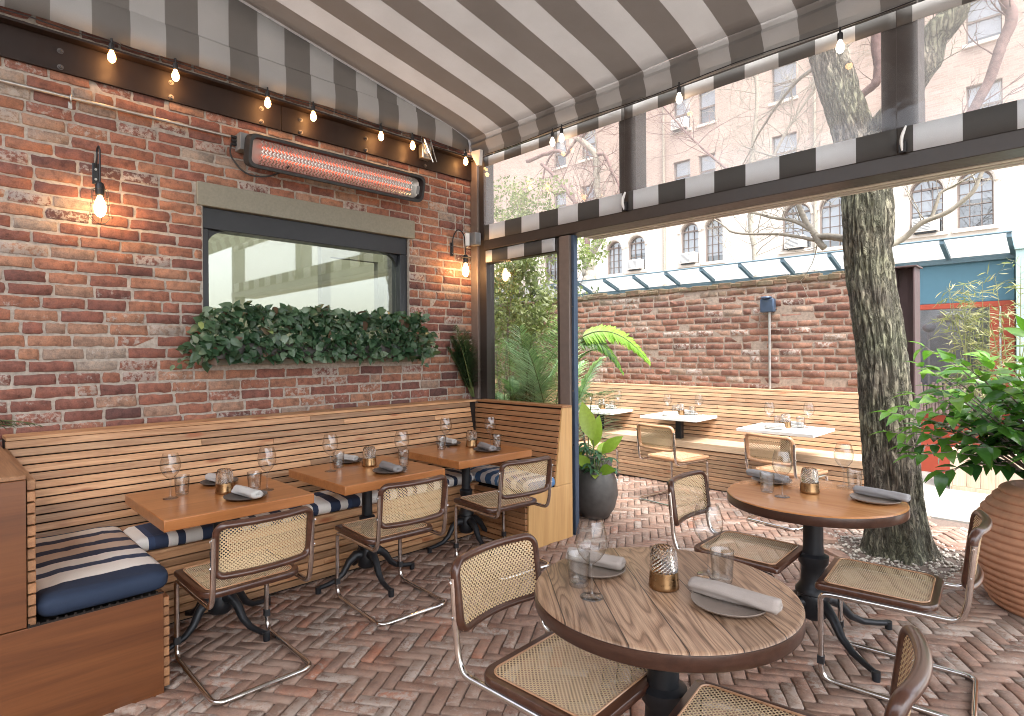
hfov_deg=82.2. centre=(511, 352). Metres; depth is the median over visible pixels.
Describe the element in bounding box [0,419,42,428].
potted palm
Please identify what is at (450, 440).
napkin
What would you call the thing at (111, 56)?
string lights
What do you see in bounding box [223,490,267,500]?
plate
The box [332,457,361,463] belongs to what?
plate
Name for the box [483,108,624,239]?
clear curtain
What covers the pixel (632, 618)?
round table
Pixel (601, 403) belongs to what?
candle holder
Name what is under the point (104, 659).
corner bench
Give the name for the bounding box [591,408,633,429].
terrace table
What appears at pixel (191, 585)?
cane chair
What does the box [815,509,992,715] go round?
cane chair
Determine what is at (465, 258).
wall sconce
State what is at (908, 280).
steel column
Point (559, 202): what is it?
window
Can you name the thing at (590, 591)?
wine glass
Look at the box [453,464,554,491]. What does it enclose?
bench cushion
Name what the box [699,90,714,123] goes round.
window
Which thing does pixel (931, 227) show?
air conditioner
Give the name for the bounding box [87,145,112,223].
wall sconce
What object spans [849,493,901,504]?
plate
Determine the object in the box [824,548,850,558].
loose brick
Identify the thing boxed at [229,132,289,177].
junction box
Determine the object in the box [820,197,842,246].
window
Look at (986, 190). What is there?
window
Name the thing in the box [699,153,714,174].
window
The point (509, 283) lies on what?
garden shrub
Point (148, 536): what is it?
bench cushion
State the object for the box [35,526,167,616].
bench cushion
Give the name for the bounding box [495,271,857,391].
terrace wall
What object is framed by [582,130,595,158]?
window
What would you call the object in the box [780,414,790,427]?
candle holder
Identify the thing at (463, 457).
square table
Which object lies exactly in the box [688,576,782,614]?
napkin
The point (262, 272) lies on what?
window pane
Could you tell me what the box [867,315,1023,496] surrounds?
ficus plant
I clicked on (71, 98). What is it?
conduit
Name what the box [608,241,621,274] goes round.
window
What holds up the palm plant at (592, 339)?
attached to the palm plant at (532, 382)
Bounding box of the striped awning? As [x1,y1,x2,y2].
[0,0,918,160]
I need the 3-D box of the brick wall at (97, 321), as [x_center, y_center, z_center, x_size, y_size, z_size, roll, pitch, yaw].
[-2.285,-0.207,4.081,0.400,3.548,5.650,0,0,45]
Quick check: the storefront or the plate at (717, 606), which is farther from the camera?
the storefront
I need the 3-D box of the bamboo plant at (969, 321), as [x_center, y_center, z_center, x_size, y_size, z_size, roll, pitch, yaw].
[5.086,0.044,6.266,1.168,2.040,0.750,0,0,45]
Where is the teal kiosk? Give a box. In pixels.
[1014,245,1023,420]
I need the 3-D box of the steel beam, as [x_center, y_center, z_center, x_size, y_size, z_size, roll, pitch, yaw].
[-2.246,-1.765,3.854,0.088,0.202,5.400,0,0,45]
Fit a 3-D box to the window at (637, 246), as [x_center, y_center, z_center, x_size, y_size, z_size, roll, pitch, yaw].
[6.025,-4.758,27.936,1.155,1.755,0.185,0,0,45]
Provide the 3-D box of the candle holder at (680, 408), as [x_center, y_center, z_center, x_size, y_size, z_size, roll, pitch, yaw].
[1.982,0.666,6.913,0.099,0.132,0.099,0,0,45]
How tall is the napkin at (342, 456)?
0.039 m
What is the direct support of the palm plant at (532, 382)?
on the palm planter at (608, 463)
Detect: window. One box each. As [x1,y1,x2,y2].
[202,207,406,343]
[546,254,556,280]
[554,140,565,166]
[555,192,565,207]
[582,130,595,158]
[582,186,594,199]
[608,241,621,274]
[629,236,644,259]
[674,98,689,117]
[674,159,689,180]
[682,223,698,252]
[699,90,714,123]
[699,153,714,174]
[706,219,722,261]
[772,62,795,101]
[772,132,796,155]
[783,204,810,250]
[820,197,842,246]
[910,180,942,234]
[957,171,993,228]
[966,0,1001,43]
[966,79,1002,109]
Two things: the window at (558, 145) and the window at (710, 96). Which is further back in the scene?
the window at (558, 145)
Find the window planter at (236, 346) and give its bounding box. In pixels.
[170,300,440,372]
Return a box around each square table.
[125,474,313,650]
[289,455,444,597]
[400,441,531,555]
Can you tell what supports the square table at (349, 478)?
on the floor brick paving
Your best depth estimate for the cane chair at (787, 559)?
3.27 m
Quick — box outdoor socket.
[760,296,775,388]
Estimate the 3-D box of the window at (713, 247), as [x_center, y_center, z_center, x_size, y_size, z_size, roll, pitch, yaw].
[8.744,-4.867,25.217,1.012,1.951,0.185,0,0,45]
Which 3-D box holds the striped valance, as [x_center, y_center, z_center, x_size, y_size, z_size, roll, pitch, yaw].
[0.057,-0.921,5.312,0.872,0.112,0.008,0,0,45]
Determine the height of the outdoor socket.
1.035 m
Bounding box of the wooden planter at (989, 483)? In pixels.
[950,444,1023,493]
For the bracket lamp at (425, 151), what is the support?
attached to the steel beam
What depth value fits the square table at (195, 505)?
3.13 m
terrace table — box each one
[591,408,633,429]
[640,412,717,484]
[736,423,834,477]
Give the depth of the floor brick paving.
3.02 m
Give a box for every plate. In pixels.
[200,477,238,484]
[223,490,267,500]
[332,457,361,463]
[372,467,406,473]
[436,441,460,445]
[473,447,500,451]
[568,561,625,577]
[690,592,765,617]
[751,476,791,483]
[764,426,785,428]
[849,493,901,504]
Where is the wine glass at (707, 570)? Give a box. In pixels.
[693,504,722,578]
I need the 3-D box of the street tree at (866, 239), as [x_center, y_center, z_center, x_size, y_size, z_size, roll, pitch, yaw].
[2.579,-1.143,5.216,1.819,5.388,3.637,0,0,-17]
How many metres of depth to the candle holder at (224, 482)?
3.25 m
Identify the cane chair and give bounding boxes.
[173,506,315,705]
[334,474,448,626]
[448,533,648,715]
[453,455,552,580]
[579,423,618,481]
[636,423,709,507]
[668,470,802,577]
[668,625,932,715]
[743,432,827,530]
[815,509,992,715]
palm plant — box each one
[495,317,623,454]
[578,324,650,374]
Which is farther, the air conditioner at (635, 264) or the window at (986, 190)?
the air conditioner at (635, 264)
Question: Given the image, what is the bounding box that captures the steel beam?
[0,14,473,180]
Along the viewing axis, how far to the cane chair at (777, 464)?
5.12 m
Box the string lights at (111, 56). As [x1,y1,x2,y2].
[0,8,470,164]
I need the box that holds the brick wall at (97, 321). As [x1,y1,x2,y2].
[0,6,471,446]
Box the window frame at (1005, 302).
[920,300,1015,415]
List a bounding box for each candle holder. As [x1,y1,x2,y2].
[215,468,233,493]
[362,446,376,466]
[466,430,476,446]
[598,399,605,408]
[648,544,679,592]
[676,404,684,414]
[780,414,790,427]
[800,467,819,493]
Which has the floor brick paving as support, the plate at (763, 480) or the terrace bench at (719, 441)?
the terrace bench at (719, 441)
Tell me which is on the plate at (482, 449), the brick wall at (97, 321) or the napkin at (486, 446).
the napkin at (486, 446)
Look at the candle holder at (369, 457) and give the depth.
4.00 m
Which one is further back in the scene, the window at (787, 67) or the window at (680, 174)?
the window at (680, 174)
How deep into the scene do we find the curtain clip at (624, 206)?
4.44 m
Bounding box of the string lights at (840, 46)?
[485,0,915,154]
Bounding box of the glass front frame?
[470,0,1023,535]
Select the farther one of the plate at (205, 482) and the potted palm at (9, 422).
the plate at (205, 482)
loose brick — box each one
[823,535,837,543]
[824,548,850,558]
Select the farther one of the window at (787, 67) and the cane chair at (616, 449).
the window at (787, 67)
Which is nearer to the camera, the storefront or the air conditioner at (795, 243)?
the storefront
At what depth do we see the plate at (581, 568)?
2.04 m
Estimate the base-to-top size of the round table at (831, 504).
0.751 m
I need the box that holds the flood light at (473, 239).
[463,232,480,247]
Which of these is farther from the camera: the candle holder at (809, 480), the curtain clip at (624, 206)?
the curtain clip at (624, 206)
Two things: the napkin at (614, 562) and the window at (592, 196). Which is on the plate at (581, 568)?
the napkin at (614, 562)
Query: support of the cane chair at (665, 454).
on the floor brick paving
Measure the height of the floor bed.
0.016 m
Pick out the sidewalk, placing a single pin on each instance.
(949, 504)
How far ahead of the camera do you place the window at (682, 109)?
26.36 m
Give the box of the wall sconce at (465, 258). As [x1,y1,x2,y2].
[450,229,470,276]
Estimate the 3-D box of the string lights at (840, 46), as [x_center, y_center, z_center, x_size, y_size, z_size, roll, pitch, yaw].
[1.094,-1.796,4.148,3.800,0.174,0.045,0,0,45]
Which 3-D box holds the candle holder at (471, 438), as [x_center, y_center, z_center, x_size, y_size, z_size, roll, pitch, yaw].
[-0.334,0.706,4.837,0.099,0.132,0.099,0,0,45]
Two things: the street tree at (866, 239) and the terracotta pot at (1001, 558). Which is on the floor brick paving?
the terracotta pot at (1001, 558)
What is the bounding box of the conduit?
[0,78,229,137]
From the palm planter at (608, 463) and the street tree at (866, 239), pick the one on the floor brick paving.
the palm planter at (608, 463)
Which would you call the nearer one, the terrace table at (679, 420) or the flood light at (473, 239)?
the flood light at (473, 239)
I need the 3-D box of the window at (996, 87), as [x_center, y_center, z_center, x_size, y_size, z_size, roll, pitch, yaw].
[15.146,-7.963,18.813,1.108,1.490,0.175,0,0,45]
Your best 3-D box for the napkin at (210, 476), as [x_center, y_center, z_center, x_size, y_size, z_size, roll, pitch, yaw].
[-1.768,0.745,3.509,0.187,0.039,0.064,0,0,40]
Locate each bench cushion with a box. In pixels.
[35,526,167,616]
[123,469,473,550]
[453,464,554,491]
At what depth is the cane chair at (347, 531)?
3.45 m
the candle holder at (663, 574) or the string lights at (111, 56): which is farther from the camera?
the string lights at (111, 56)
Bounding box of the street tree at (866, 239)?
[674,0,1023,565]
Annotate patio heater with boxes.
[243,133,425,201]
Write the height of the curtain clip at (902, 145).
0.137 m
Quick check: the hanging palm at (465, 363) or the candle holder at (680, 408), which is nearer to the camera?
the hanging palm at (465, 363)
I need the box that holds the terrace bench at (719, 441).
[495,379,863,491]
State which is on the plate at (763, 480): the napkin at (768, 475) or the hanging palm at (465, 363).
the napkin at (768, 475)
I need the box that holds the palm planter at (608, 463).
[579,455,611,466]
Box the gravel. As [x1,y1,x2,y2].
[825,530,964,580]
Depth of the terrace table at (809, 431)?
5.57 m
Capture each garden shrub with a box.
[494,255,557,399]
[578,286,598,295]
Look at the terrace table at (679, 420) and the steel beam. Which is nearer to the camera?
the steel beam
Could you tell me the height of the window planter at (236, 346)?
0.514 m
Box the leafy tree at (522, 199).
[494,172,610,301]
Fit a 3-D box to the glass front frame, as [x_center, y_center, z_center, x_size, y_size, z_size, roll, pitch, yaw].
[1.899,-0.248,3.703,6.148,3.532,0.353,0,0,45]
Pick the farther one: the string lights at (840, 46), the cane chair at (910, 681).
the string lights at (840, 46)
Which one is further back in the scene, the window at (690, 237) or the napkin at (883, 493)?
the window at (690, 237)
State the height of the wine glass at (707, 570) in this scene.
0.242 m
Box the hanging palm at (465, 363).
[446,325,481,396]
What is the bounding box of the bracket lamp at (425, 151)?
[419,139,436,162]
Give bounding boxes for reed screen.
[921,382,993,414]
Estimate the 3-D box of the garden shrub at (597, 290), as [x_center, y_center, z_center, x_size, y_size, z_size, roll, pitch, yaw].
[1.047,0.209,9.180,0.636,2.616,0.882,0,0,-19]
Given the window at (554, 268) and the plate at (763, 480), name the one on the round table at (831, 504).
the plate at (763, 480)
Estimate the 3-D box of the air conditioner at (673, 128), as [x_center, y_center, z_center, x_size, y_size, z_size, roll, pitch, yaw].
[7.472,-10.103,26.081,0.720,0.510,0.436,0,0,45]
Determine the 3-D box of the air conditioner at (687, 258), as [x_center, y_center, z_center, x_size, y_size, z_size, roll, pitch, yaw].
[7.775,-4.127,25.822,0.720,0.510,0.436,0,0,45]
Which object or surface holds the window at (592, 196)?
in the apartment building
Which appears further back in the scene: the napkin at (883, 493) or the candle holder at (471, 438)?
the candle holder at (471, 438)
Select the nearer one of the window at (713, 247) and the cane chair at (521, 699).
the cane chair at (521, 699)
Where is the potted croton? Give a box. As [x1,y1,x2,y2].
[579,402,622,519]
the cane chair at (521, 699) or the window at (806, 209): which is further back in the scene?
the window at (806, 209)
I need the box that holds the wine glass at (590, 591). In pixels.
[575,520,607,600]
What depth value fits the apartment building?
23.34 m
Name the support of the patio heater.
attached to the brick wall at (97, 321)
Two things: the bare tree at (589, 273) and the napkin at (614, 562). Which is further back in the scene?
the bare tree at (589, 273)
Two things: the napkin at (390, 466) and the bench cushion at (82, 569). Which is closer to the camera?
the bench cushion at (82, 569)
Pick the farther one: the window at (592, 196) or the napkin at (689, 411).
the window at (592, 196)
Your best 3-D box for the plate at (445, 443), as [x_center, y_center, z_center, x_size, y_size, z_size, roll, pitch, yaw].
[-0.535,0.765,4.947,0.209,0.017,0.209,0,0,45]
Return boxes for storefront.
[495,230,1015,472]
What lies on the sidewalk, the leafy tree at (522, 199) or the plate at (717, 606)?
the leafy tree at (522, 199)
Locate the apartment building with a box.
[493,0,1023,297]
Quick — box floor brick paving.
[103,473,1023,715]
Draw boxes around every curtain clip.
[621,192,627,210]
[898,125,906,153]
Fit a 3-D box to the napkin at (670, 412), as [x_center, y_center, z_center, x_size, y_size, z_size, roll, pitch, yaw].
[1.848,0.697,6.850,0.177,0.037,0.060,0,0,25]
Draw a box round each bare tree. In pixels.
[507,59,731,293]
[600,20,928,276]
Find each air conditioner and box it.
[627,259,644,270]
[671,116,689,132]
[679,252,698,264]
[784,235,806,250]
[912,217,939,234]
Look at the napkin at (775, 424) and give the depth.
5.62 m
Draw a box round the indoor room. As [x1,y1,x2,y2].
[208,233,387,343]
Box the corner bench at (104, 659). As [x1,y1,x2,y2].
[0,398,572,715]
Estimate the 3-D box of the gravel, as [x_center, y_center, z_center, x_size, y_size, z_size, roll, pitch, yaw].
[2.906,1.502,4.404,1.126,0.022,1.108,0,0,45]
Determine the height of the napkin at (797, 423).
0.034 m
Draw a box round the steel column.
[895,265,922,463]
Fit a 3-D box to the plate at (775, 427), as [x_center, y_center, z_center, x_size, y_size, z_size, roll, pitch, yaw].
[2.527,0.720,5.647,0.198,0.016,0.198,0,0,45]
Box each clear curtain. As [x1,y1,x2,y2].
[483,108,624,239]
[624,11,896,209]
[896,0,1023,153]
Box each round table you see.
[535,547,805,715]
[727,478,909,682]
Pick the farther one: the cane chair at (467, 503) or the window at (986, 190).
the window at (986, 190)
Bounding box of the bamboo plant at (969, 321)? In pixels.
[926,256,1023,444]
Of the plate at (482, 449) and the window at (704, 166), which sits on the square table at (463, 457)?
the plate at (482, 449)
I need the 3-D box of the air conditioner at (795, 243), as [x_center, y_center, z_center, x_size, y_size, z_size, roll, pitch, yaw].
[10.944,-4.223,22.653,0.720,0.510,0.436,0,0,45]
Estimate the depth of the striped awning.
4.19 m
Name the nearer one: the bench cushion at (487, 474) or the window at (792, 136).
the bench cushion at (487, 474)
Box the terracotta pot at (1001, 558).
[976,480,1023,617]
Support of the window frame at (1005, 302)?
in the storefront
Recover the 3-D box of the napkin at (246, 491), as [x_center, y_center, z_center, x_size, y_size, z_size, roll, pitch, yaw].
[-1.418,0.740,3.144,0.232,0.046,0.072,0,0,39]
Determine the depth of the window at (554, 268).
31.84 m
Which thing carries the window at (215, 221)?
in the brick wall at (97, 321)
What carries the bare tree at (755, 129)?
on the ground
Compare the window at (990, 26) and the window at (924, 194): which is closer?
the window at (990, 26)
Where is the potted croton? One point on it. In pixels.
(598, 491)
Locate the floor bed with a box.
[147,478,1019,715]
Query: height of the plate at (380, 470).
0.018 m
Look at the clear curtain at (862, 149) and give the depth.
3.70 m
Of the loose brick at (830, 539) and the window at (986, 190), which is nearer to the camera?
the loose brick at (830, 539)
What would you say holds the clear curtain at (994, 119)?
hanging from the glass front frame
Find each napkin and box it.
[205,473,215,481]
[231,485,263,498]
[337,453,358,460]
[379,461,402,471]
[440,437,456,443]
[477,442,495,450]
[565,547,625,569]
[663,411,677,413]
[684,410,695,412]
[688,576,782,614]
[746,469,789,482]
[765,423,784,426]
[791,421,803,425]
[853,485,910,501]
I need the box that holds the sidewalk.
[922,471,989,523]
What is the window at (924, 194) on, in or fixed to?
in the apartment building

